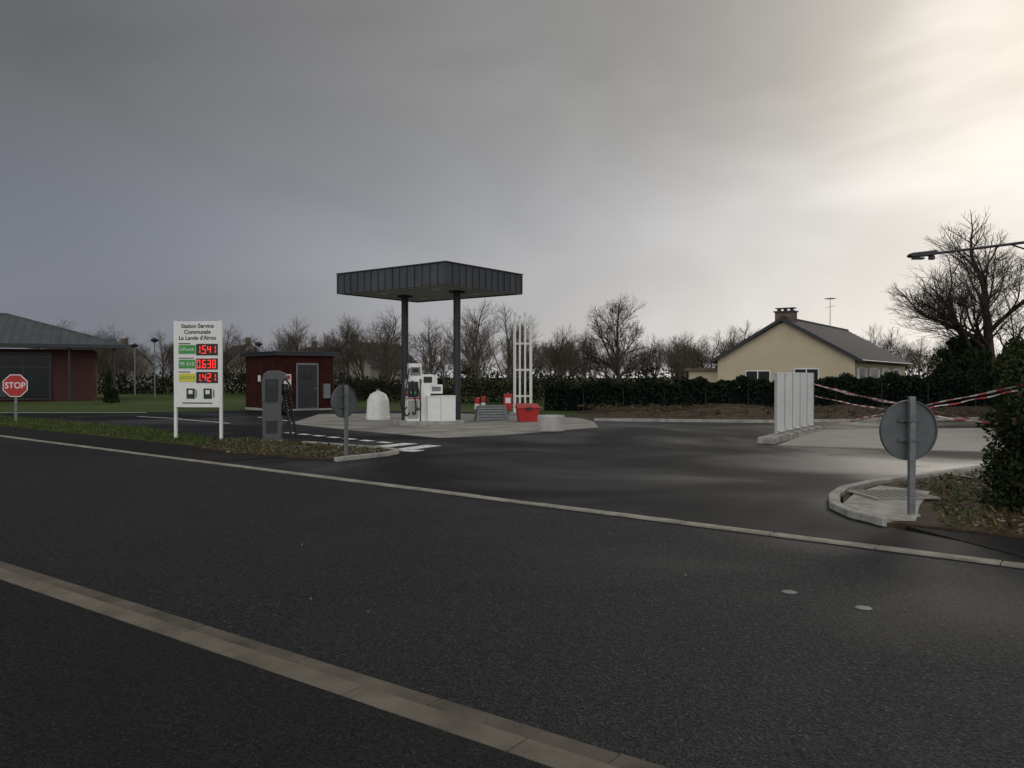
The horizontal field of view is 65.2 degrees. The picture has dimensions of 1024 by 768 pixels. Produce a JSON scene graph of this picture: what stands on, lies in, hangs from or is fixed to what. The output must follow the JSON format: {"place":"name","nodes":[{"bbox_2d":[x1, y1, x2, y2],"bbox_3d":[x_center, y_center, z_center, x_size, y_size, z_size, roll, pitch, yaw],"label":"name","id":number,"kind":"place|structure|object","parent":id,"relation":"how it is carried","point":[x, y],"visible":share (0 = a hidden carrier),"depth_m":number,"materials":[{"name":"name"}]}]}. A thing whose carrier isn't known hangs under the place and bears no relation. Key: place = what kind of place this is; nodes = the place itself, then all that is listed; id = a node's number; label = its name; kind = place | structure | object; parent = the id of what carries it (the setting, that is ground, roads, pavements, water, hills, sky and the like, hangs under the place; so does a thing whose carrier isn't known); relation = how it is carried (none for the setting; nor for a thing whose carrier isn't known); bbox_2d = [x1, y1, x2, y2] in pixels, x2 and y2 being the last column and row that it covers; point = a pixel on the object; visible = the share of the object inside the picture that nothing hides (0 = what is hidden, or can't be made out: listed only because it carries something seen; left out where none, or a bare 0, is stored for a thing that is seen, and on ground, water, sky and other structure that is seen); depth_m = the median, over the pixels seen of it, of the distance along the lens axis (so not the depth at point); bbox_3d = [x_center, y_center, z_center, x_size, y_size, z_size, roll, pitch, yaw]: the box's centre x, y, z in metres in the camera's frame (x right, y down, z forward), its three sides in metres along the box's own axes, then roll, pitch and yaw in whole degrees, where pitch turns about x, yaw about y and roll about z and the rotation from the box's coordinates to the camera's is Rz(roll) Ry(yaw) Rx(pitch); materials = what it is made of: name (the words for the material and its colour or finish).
{"place":"outdoors","nodes":[
{"label":"outdoors","id":0,"kind":"place"},
{"bbox_2d":[0,579,551,767],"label":"pavement","id":1,"kind":"structure","parent":0,"point":[81,687],"depth_m":3.70,"materials":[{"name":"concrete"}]},
{"bbox_2d":[0,378,842,502],"bbox_3d":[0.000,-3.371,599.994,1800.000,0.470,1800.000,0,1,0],"label":"ground","id":2,"kind":"structure","parent":0,"point":[148,402],"depth_m":45.78,"materials":[{"name":"green plant"}]},
{"bbox_2d":[0,349,97,401],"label":"walls","id":3,"kind":"structure","parent":2,"relation":"on","point":[84,363],"depth_m":54.68,"materials":[{"name":"red brick"}]},
{"bbox_2d":[0,352,95,399],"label":"windows","id":4,"kind":"structure","parent":3,"relation":"attached to","point":[35,371],"depth_m":53.59,"materials":[{"name":"grey glass"}]},
{"bbox_2d":[0,313,127,351],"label":"roof","id":5,"kind":"structure","parent":3,"relation":"on","point":[18,332],"depth_m":53.87,"materials":[{"name":"metal"}]},
{"bbox_2d":[68,348,115,400],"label":"posts","id":6,"kind":"object","parent":2,"relation":"on","point":[69,370],"visible":0.78,"depth_m":53.62,"materials":[{"name":"metal"}]},
{"bbox_2d":[0,415,212,446],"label":"grass verge","id":7,"kind":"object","parent":2,"relation":"on","point":[180,443],"depth_m":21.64,"materials":[{"name":"green plant"}]},
{"bbox_2d":[3,374,27,421],"bbox_3d":[-17.247,0.498,27.791,0.776,1.658,0.090,0,1,-12],"label":"stop sign","id":8,"kind":"object","parent":7,"relation":"on","point":[15,386],"visible":1,"depth_m":27.76,"materials":[{"name":"red metal"}]},
{"bbox_2d":[174,320,222,438],"bbox_3d":[-7.964,-0.107,20.296,1.298,3.000,0.087,0,1,8],"label":"fuel price sign","id":9,"kind":"object","parent":7,"relation":"on","point":[198,363],"visible":1,"depth_m":20.26,"materials":[{"name":"white metal"}]},
{"bbox_2d":[61,338,155,388],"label":"distant house","id":10,"kind":"structure","parent":2,"relation":"on","point":[144,357],"depth_m":102.06,"materials":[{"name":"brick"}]},
{"bbox_2d":[101,369,120,402],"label":"conical shrub","id":11,"kind":"object","parent":2,"relation":"on","point":[110,393],"visible":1,"depth_m":49.85,"materials":[{"name":"green plant"}]},
{"bbox_2d":[111,335,149,382],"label":"bare tree","id":12,"kind":"object","parent":2,"relation":"on","point":[127,352],"visible":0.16,"depth_m":90.21,"materials":[{"name":"brown plant"}]},
{"bbox_2d":[131,343,137,394],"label":"street lamp","id":13,"kind":"object","parent":2,"relation":"on","point":[134,345],"visible":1,"depth_m":69.94,"materials":[{"name":"metal"}]},
{"bbox_2d":[0,426,277,462],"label":"footpath","id":14,"kind":"structure","parent":2,"relation":"on","point":[172,450],"depth_m":18.34,"materials":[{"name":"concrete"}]},
{"bbox_2d":[150,338,158,397],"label":"street lamp","id":15,"kind":"object","parent":2,"relation":"on","point":[154,340],"visible":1,"depth_m":59.94,"materials":[{"name":"metal"}]},
{"bbox_2d":[223,338,256,388],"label":"distant house","id":16,"kind":"structure","parent":2,"relation":"on","point":[239,370],"depth_m":106.25,"materials":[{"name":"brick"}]},
{"bbox_2d":[255,342,262,351],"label":"street lamp","id":17,"kind":"object","parent":2,"relation":"on","point":[258,344],"visible":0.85,"depth_m":59.83,"materials":[{"name":"metal"}]},
{"bbox_2d":[240,351,338,410],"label":"technical shed","id":18,"kind":"structure","parent":2,"relation":"on","point":[309,375],"depth_m":38.10,"materials":[{"name":"metal"}]},
{"bbox_2d":[296,363,317,408],"bbox_3d":[-9.680,0.089,37.876,1.120,2.160,0.088,0,1,-40],"label":"door","id":19,"kind":"structure","parent":18,"relation":"in","point":[306,373],"depth_m":37.84,"materials":[{"name":"grey metal"}]},
{"bbox_2d":[266,315,322,351],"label":"bare tree","id":20,"kind":"object","parent":2,"relation":"on","point":[294,343],"visible":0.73,"depth_m":69.09,"materials":[{"name":"brown plant"}]},
{"bbox_2d":[0,568,617,767],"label":"kerb","id":21,"kind":"structure","parent":2,"relation":"on","point":[534,750],"depth_m":4.01,"materials":[{"name":"concrete"}]},
{"bbox_2d":[318,333,360,376],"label":"bare tree","id":22,"kind":"object","parent":2,"relation":"on","point":[336,369],"visible":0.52,"depth_m":74.72,"materials":[{"name":"brown plant"}]},
{"bbox_2d":[333,340,422,389],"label":"distant house","id":23,"kind":"structure","parent":2,"relation":"on","point":[368,371],"depth_m":86.53,"materials":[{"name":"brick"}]},
{"bbox_2d":[343,306,414,395],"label":"bare tree","id":24,"kind":"object","parent":2,"relation":"on","point":[385,347],"visible":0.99,"depth_m":59.41,"materials":[{"name":"brown plant"}]},
{"bbox_2d":[420,331,452,387],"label":"bare tree","id":25,"kind":"object","parent":2,"relation":"on","point":[441,362],"visible":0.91,"depth_m":66.33,"materials":[{"name":"brown plant"}]},
{"bbox_2d":[434,298,512,398],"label":"bare tree","id":26,"kind":"object","parent":2,"relation":"on","point":[475,352],"visible":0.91,"depth_m":51.93,"materials":[{"name":"brown plant"}]},
{"bbox_2d":[333,373,635,403],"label":"scrub","id":27,"kind":"object","parent":2,"relation":"on","point":[366,386],"visible":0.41,"depth_m":49.78,"materials":[{"name":"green plant"}]},
{"bbox_2d":[462,303,543,390],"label":"bare tree","id":28,"kind":"object","parent":2,"relation":"on","point":[509,328],"visible":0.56,"depth_m":59.55,"materials":[{"name":"brown plant"}]},
{"bbox_2d":[0,435,1023,568],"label":"kerb","id":29,"kind":"structure","parent":2,"relation":"on","point":[887,548],"depth_m":9.04,"materials":[{"name":"grey concrete"}]},
{"bbox_2d":[0,410,1023,562],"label":"forecourt","id":30,"kind":"structure","parent":2,"relation":"on","point":[731,474],"depth_m":14.11,"materials":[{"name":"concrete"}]},
{"bbox_2d":[0,412,439,451],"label":"road markings","id":31,"kind":"object","parent":30,"relation":"on","point":[409,449],"visible":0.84,"depth_m":19.83,"materials":[{"name":"paint"}]},
{"bbox_2d":[262,370,297,440],"bbox_3d":[-5.642,0.550,19.432,0.844,1.760,0.520,0,1,-12],"label":"charging station","id":32,"kind":"object","parent":30,"relation":"on","point":[275,390],"visible":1,"depth_m":19.20,"materials":[{"name":"black plastic"}]},
{"bbox_2d":[200,437,390,460],"bbox_3d":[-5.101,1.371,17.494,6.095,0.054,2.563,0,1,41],"label":"leaf litter","id":33,"kind":"object","parent":30,"relation":"on","point":[270,450],"visible":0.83,"depth_m":17.17,"materials":[{"name":"brown plant"}]},
{"bbox_2d":[203,437,384,456],"bbox_3d":[-5.097,1.374,17.392,5.819,0.049,2.451,0,1,38],"label":"rubble","id":34,"kind":"object","parent":33,"relation":"on","point":[295,447],"visible":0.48,"depth_m":17.13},
{"bbox_2d":[203,436,388,457],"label":"weeds","id":35,"kind":"object","parent":33,"relation":"on","point":[284,453],"visible":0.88,"depth_m":17.12,"materials":[{"name":"green plant"}]},
{"bbox_2d":[331,385,356,455],"bbox_3d":[-3.200,0.716,15.407,0.200,1.400,0.640,0,1,34],"label":"traffic sign","id":36,"kind":"object","parent":33,"relation":"on","point":[343,401],"visible":0.85,"depth_m":15.38,"materials":[{"name":"metal"}]},
{"bbox_2d":[301,441,398,461],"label":"kerb","id":37,"kind":"structure","parent":30,"relation":"on","point":[394,451],"depth_m":15.89,"materials":[{"name":"concrete"}]},
{"bbox_2d":[291,413,597,437],"bbox_3d":[-2.818,1.382,29.182,10.259,0.126,14.412,0,1,-43],"label":"concrete pad","id":38,"kind":"object","parent":30,"relation":"on","point":[356,421],"visible":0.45,"depth_m":25.45,"materials":[{"name":"grey concrete"}]},
{"bbox_2d":[366,389,389,419],"bbox_3d":[-4.990,0.749,29.808,0.880,1.142,0.880,0,1,0],"label":"recycling bell","id":39,"kind":"object","parent":38,"relation":"on","point":[378,405],"visible":1,"depth_m":29.48,"materials":[{"name":"white paint"}]},
{"bbox_2d":[393,363,464,425],"bbox_3d":[-2.756,0.337,26.667,2.393,2.040,1.020,0,1,-14],"label":"fuel dispenser","id":40,"kind":"object","parent":38,"relation":"on","point":[422,406],"visible":0.98,"depth_m":26.30,"materials":[{"name":"metal"}]},
{"bbox_2d":[336,261,523,419],"bbox_3d":[-2.883,-1.258,28.107,5.150,5.225,4.100,0,1,37],"label":"station canopy","id":41,"kind":"object","parent":38,"relation":"on","point":[456,282],"visible":0.89,"depth_m":27.23,"materials":[{"name":"metal"}]},
{"bbox_2d":[330,419,572,433],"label":"pad joints","id":42,"kind":"object","parent":38,"relation":"on","point":[451,428],"visible":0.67,"depth_m":24.44,"materials":[{"name":"concrete"}]},
{"bbox_2d":[475,397,478,412],"bbox_3d":[-1.280,0.900,29.209,0.180,0.850,0.179,0,1,0],"label":"bollard","id":43,"kind":"object","parent":38,"relation":"on","point":[476,401],"visible":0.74,"depth_m":29.13,"materials":[{"name":"white paint"}]},
{"bbox_2d":[481,396,484,404],"bbox_3d":[-1.100,0.889,30.509,0.180,0.850,0.179,0,1,0],"label":"bollard","id":44,"kind":"object","parent":38,"relation":"on","point":[482,400],"visible":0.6,"depth_m":30.44,"materials":[{"name":"white paint"}]},
{"bbox_2d":[474,405,508,420],"bbox_3d":[-0.750,1.052,29.012,1.196,0.550,0.796,0,1,-10],"label":"delivery access cabinet","id":45,"kind":"object","parent":38,"relation":"on","point":[491,413],"visible":0.97,"depth_m":28.74,"materials":[{"name":"metal"}]},
{"bbox_2d":[504,392,511,416],"bbox_3d":[-0.150,0.817,30.108,0.320,1.000,0.260,0,1,0],"label":"extinguisher box","id":46,"kind":"object","parent":38,"relation":"on","point":[508,400],"visible":0.89,"depth_m":29.99,"materials":[{"name":"metal"}]},
{"bbox_2d":[515,403,539,421],"bbox_3d":[0.552,1.014,28.294,0.835,0.638,0.628,0,1,-8],"label":"sand bin","id":47,"kind":"object","parent":38,"relation":"on","point":[527,412],"visible":0.96,"depth_m":28.08,"materials":[{"name":"red plastic"}]},
{"bbox_2d":[537,415,564,430],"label":"concrete block","id":48,"kind":"structure","parent":38,"relation":"on","point":[550,422],"depth_m":23.27,"materials":[{"name":"grey concrete"}]},
{"bbox_2d":[510,312,531,414],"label":"tank vent pipes","id":49,"kind":"object","parent":30,"relation":"on","point":[514,361],"visible":0.81,"depth_m":33.47,"materials":[{"name":"white metal"}]},
{"bbox_2d":[757,426,822,443],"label":"kerb","id":50,"kind":"structure","parent":30,"relation":"on","point":[778,437],"depth_m":19.90,"materials":[{"name":"concrete"}]},
{"bbox_2d":[774,372,824,435],"bbox_3d":[7.820,0.482,21.566,0.384,1.581,3.994,0,1,33],"label":"panel fence","id":51,"kind":"object","parent":50,"relation":"on","point":[793,400],"visible":0.97,"depth_m":21.39,"materials":[{"name":"white paint"}]},
{"bbox_2d":[817,384,983,420],"bbox_3d":[8.785,0.388,18.352,0.022,0.730,9.706,0,1,0],"label":"barrier tape","id":52,"kind":"object","parent":51,"relation":"attached to","point":[894,403],"visible":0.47,"depth_m":16.73,"materials":[{"name":"red plastic"}]},
{"bbox_2d":[816,396,987,421],"bbox_3d":[8.335,0.503,17.752,0.020,0.252,10.742,0,1,5],"label":"barrier tape","id":53,"kind":"object","parent":51,"relation":"attached to","point":[886,409],"visible":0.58,"depth_m":18.75,"materials":[{"name":"red plastic"}]},
{"bbox_2d":[838,384,1023,422],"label":"barrier tape","id":54,"kind":"object","parent":51,"relation":"attached to","point":[951,399],"visible":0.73,"depth_m":14.94,"materials":[{"name":"red plastic"}]},
{"bbox_2d":[778,428,1003,452],"bbox_3d":[10.775,1.446,20.513,9.450,0.150,8.000,0,1,0],"label":"concrete pad","id":55,"kind":"object","parent":30,"relation":"on","point":[961,440],"visible":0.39,"depth_m":19.53,"materials":[{"name":"grey concrete"}]},
{"bbox_2d":[98,363,927,395],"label":"distant hedgerow","id":56,"kind":"object","parent":2,"relation":"on","point":[130,389],"visible":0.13,"depth_m":71.95,"materials":[{"name":"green plant"}]},
{"bbox_2d":[26,314,1007,393],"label":"distant tree row","id":57,"kind":"object","parent":2,"relation":"on","point":[105,356],"visible":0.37,"depth_m":80.71,"materials":[{"name":"brown plant"}]},
{"bbox_2d":[500,320,559,382],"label":"bare tree","id":58,"kind":"object","parent":2,"relation":"on","point":[534,354],"visible":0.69,"depth_m":57.81,"materials":[{"name":"brown plant"}]},
{"bbox_2d":[533,330,578,384],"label":"bare tree","id":59,"kind":"object","parent":2,"relation":"on","point":[560,348],"visible":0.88,"depth_m":63.47,"materials":[{"name":"brown plant"}]},
{"bbox_2d":[577,337,615,379],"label":"bare tree","id":60,"kind":"object","parent":2,"relation":"on","point":[591,362],"visible":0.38,"depth_m":74.91,"materials":[{"name":"brown plant"}]},
{"bbox_2d":[569,292,660,383],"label":"bare tree","id":61,"kind":"object","parent":2,"relation":"on","point":[592,357],"visible":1,"depth_m":61.74,"materials":[{"name":"brown plant"}]},
{"bbox_2d":[621,333,675,378],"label":"bare tree","id":62,"kind":"object","parent":2,"relation":"on","point":[658,354],"visible":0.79,"depth_m":69.41,"materials":[{"name":"brown plant"}]},
{"bbox_2d":[659,344,693,379],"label":"bare tree","id":63,"kind":"object","parent":2,"relation":"on","point":[677,366],"visible":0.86,"depth_m":65.80,"materials":[{"name":"brown plant"}]},
{"bbox_2d":[684,368,717,389],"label":"annex","id":64,"kind":"object","parent":2,"relation":"on","point":[710,375],"visible":0.29,"depth_m":48.77,"materials":[{"name":"beige paint"}]},
{"bbox_2d":[685,341,716,367],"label":"bare tree","id":65,"kind":"object","parent":2,"relation":"on","point":[702,358],"visible":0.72,"depth_m":79.10,"materials":[{"name":"plant"}]},
{"bbox_2d":[594,417,984,422],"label":"kerb","id":66,"kind":"structure","parent":2,"relation":"on","point":[722,420],"depth_m":28.07,"materials":[{"name":"concrete"}]},
{"bbox_2d":[718,322,904,388],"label":"walls","id":67,"kind":"structure","parent":2,"relation":"on","point":[782,347],"depth_m":44.17,"materials":[{"name":"beige paint"}]},
{"bbox_2d":[708,316,912,364],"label":"roof","id":68,"kind":"structure","parent":67,"relation":"on","point":[851,345],"depth_m":46.07,"materials":[{"name":"tile"}]},
{"bbox_2d":[773,307,798,322],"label":"chimney","id":69,"kind":"object","parent":68,"relation":"on","point":[791,314],"visible":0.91,"depth_m":44.53,"materials":[{"name":"brown brick"}]},
{"bbox_2d":[745,367,899,381],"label":"windows","id":70,"kind":"structure","parent":67,"relation":"attached to","point":[766,374],"depth_m":44.66,"materials":[{"name":"white paint"}]},
{"bbox_2d":[859,324,899,352],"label":"bare tree","id":71,"kind":"object","parent":2,"relation":"on","point":[873,333],"visible":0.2,"depth_m":69.61,"materials":[{"name":"brown plant"}]},
{"bbox_2d":[828,464,987,526],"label":"kerb","id":72,"kind":"structure","parent":2,"relation":"on","point":[835,497],"depth_m":10.48,"materials":[{"name":"concrete"}]},
{"bbox_2d":[916,353,938,376],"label":"bare tree","id":73,"kind":"object","parent":2,"relation":"on","point":[930,369],"visible":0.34,"depth_m":60.17,"materials":[{"name":"brown plant"}]},
{"bbox_2d":[901,348,954,387],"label":"garden hedge","id":74,"kind":"object","parent":2,"relation":"on","point":[934,363],"visible":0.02,"depth_m":48.38,"materials":[{"name":"green plant"}]},
{"bbox_2d":[843,469,1023,537],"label":"soil bed","id":75,"kind":"object","parent":2,"relation":"on","point":[927,518],"visible":0.23,"depth_m":9.02,"materials":[{"name":"brown soil"}]},
{"bbox_2d":[843,485,929,520],"bbox_3d":[4.647,1.479,9.939,0.846,0.068,2.927,0,1,31],"label":"concrete apron","id":76,"kind":"object","parent":75,"relation":"on","point":[895,510],"visible":0.43,"depth_m":9.54,"materials":[{"name":"grey concrete"}]},
{"bbox_2d":[846,489,940,499],"bbox_3d":[4.920,1.431,10.363,0.850,0.022,0.750,0,1,-5],"label":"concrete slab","id":77,"kind":"object","parent":76,"relation":"on","point":[889,494],"visible":0.91,"depth_m":10.31,"materials":[{"name":"concrete"}]},
{"bbox_2d":[879,397,937,516],"bbox_3d":[4.470,0.807,8.957,0.680,1.330,0.200,0,1,-6],"label":"traffic sign","id":78,"kind":"object","parent":76,"relation":"on","point":[908,430],"visible":0.94,"depth_m":8.99,"materials":[{"name":"metal"}]},
{"bbox_2d":[827,417,881,424],"bbox_3d":[6.760,0.750,16.007,0.013,0.995,14.716,0,1,18],"label":"barrier tape","id":79,"kind":"object","parent":78,"relation":"attached to","point":[857,420],"visible":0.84,"depth_m":14.23,"materials":[{"name":"plastic"}]},
{"bbox_2d":[814,383,896,402],"bbox_3d":[6.644,0.128,16.099,0.014,0.166,14.829,0,1,17],"label":"barrier tape","id":80,"kind":"object","parent":78,"relation":"attached to","point":[860,396],"visible":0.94,"depth_m":13.29,"materials":[{"name":"plastic"}]},
{"bbox_2d":[934,415,997,423],"bbox_3d":[5.544,0.428,9.504,2.348,0.232,0.003,0,1,-25],"label":"barrier tape","id":81,"kind":"object","parent":78,"relation":"attached to","point":[964,419],"visible":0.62,"depth_m":9.38,"materials":[{"name":"plastic"}]},
{"bbox_2d":[928,389,1023,408],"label":"barrier tape","id":82,"kind":"object","parent":78,"relation":"attached to","point":[973,399],"visible":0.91,"depth_m":9.40,"materials":[{"name":"plastic"}]},
{"bbox_2d":[897,466,1023,531],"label":"weeds","id":83,"kind":"object","parent":75,"relation":"on","point":[959,518],"visible":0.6,"depth_m":9.39,"materials":[{"name":"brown plant"}]},
{"bbox_2d":[900,473,1023,533],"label":"leaf litter","id":84,"kind":"object","parent":75,"relation":"on","point":[974,501],"visible":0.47,"depth_m":9.48,"materials":[{"name":"brown plant"}]},
{"bbox_2d":[947,470,992,477],"bbox_3d":[7.400,1.421,12.613,1.000,0.022,0.800,0,1,-10],"label":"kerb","id":85,"kind":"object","parent":75,"relation":"on","point":[955,473],"visible":0.3,"depth_m":12.70,"materials":[{"name":"concrete"}]},
{"bbox_2d":[937,478,1022,532],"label":"rubble","id":86,"kind":"object","parent":75,"relation":"on","point":[1020,531],"visible":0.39,"depth_m":9.09,"materials":[{"name":"grey stone"}]},
{"bbox_2d":[977,381,1023,513],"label":"evergreen bush","id":87,"kind":"object","parent":75,"relation":"on","point":[1009,455],"visible":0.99,"depth_m":9.34,"materials":[{"name":"green plant"}]},
{"bbox_2d":[882,210,1023,373],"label":"bare tree","id":88,"kind":"object","parent":2,"relation":"on","point":[946,311],"visible":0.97,"depth_m":39.47,"materials":[{"name":"brown plant"}]},
{"bbox_2d":[933,335,993,377],"bbox_3d":[22.560,-0.585,39.808,2.654,3.688,2.153,0,1,0],"label":"ivy clump","id":89,"kind":"object","parent":2,"relation":"on","point":[969,362],"visible":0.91,"depth_m":39.44,"materials":[{"name":"green plant"}]},
{"bbox_2d":[905,526,1023,557],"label":"footpath","id":90,"kind":"structure","parent":2,"relation":"on","point":[1010,545],"depth_m":7.78,"materials":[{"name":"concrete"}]},
{"bbox_2d":[975,336,1023,427],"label":"evergreen bush","id":91,"kind":"object","parent":2,"relation":"on","point":[1008,366],"visible":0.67,"depth_m":24.80,"materials":[{"name":"green plant"}]},
{"bbox_2d":[0,437,1023,767],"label":"road","id":92,"kind":"structure","parent":0,"point":[620,635],"depth_m":5.60,"materials":[{"name":"grey asphalt"}]},
{"bbox_2d":[0,561,666,767],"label":"gutter","id":93,"kind":"object","parent":92,"relation":"on","point":[618,760],"visible":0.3,"depth_m":4.15,"materials":[{"name":"concrete"}]},
{"bbox_2d":[781,590,871,609],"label":"valve covers","id":94,"kind":"object","parent":92,"relation":"on","point":[859,607],"visible":1,"depth_m":5.56,"materials":[{"name":"metal"}]},
{"bbox_2d":[0,0,1023,377],"label":"sky","id":95,"kind":"structure","parent":0,"point":[719,164],"materials":[{"name":"grey"}]},
{"bbox_2d":[573,402,997,420],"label":"soil bank","id":96,"kind":"structure","parent":0,"point":[734,409],"depth_m":31.16,"materials":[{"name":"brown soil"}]},
{"bbox_2d":[544,370,998,410],"bbox_3d":[11.886,0.333,37.042,21.033,2.066,1.583,0,1,12],"label":"clipped hedge","id":97,"kind":"object","parent":96,"relation":"on","point":[847,380],"visible":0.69,"depth_m":36.62,"materials":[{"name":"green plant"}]},
{"bbox_2d":[577,403,986,412],"bbox_3d":[11.413,0.996,33.957,16.838,0.135,7.960,0,1,0],"label":"rubble","id":98,"kind":"object","parent":96,"relation":"on","point":[762,408],"visible":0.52,"depth_m":32.05,"materials":[{"name":"stone"}]},
{"bbox_2d":[907,241,1023,259],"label":"street lamp","id":99,"kind":"object","parent":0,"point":[921,255],"visible":1,"depth_m":21.93,"materials":[{"name":"metal"}]}
]}

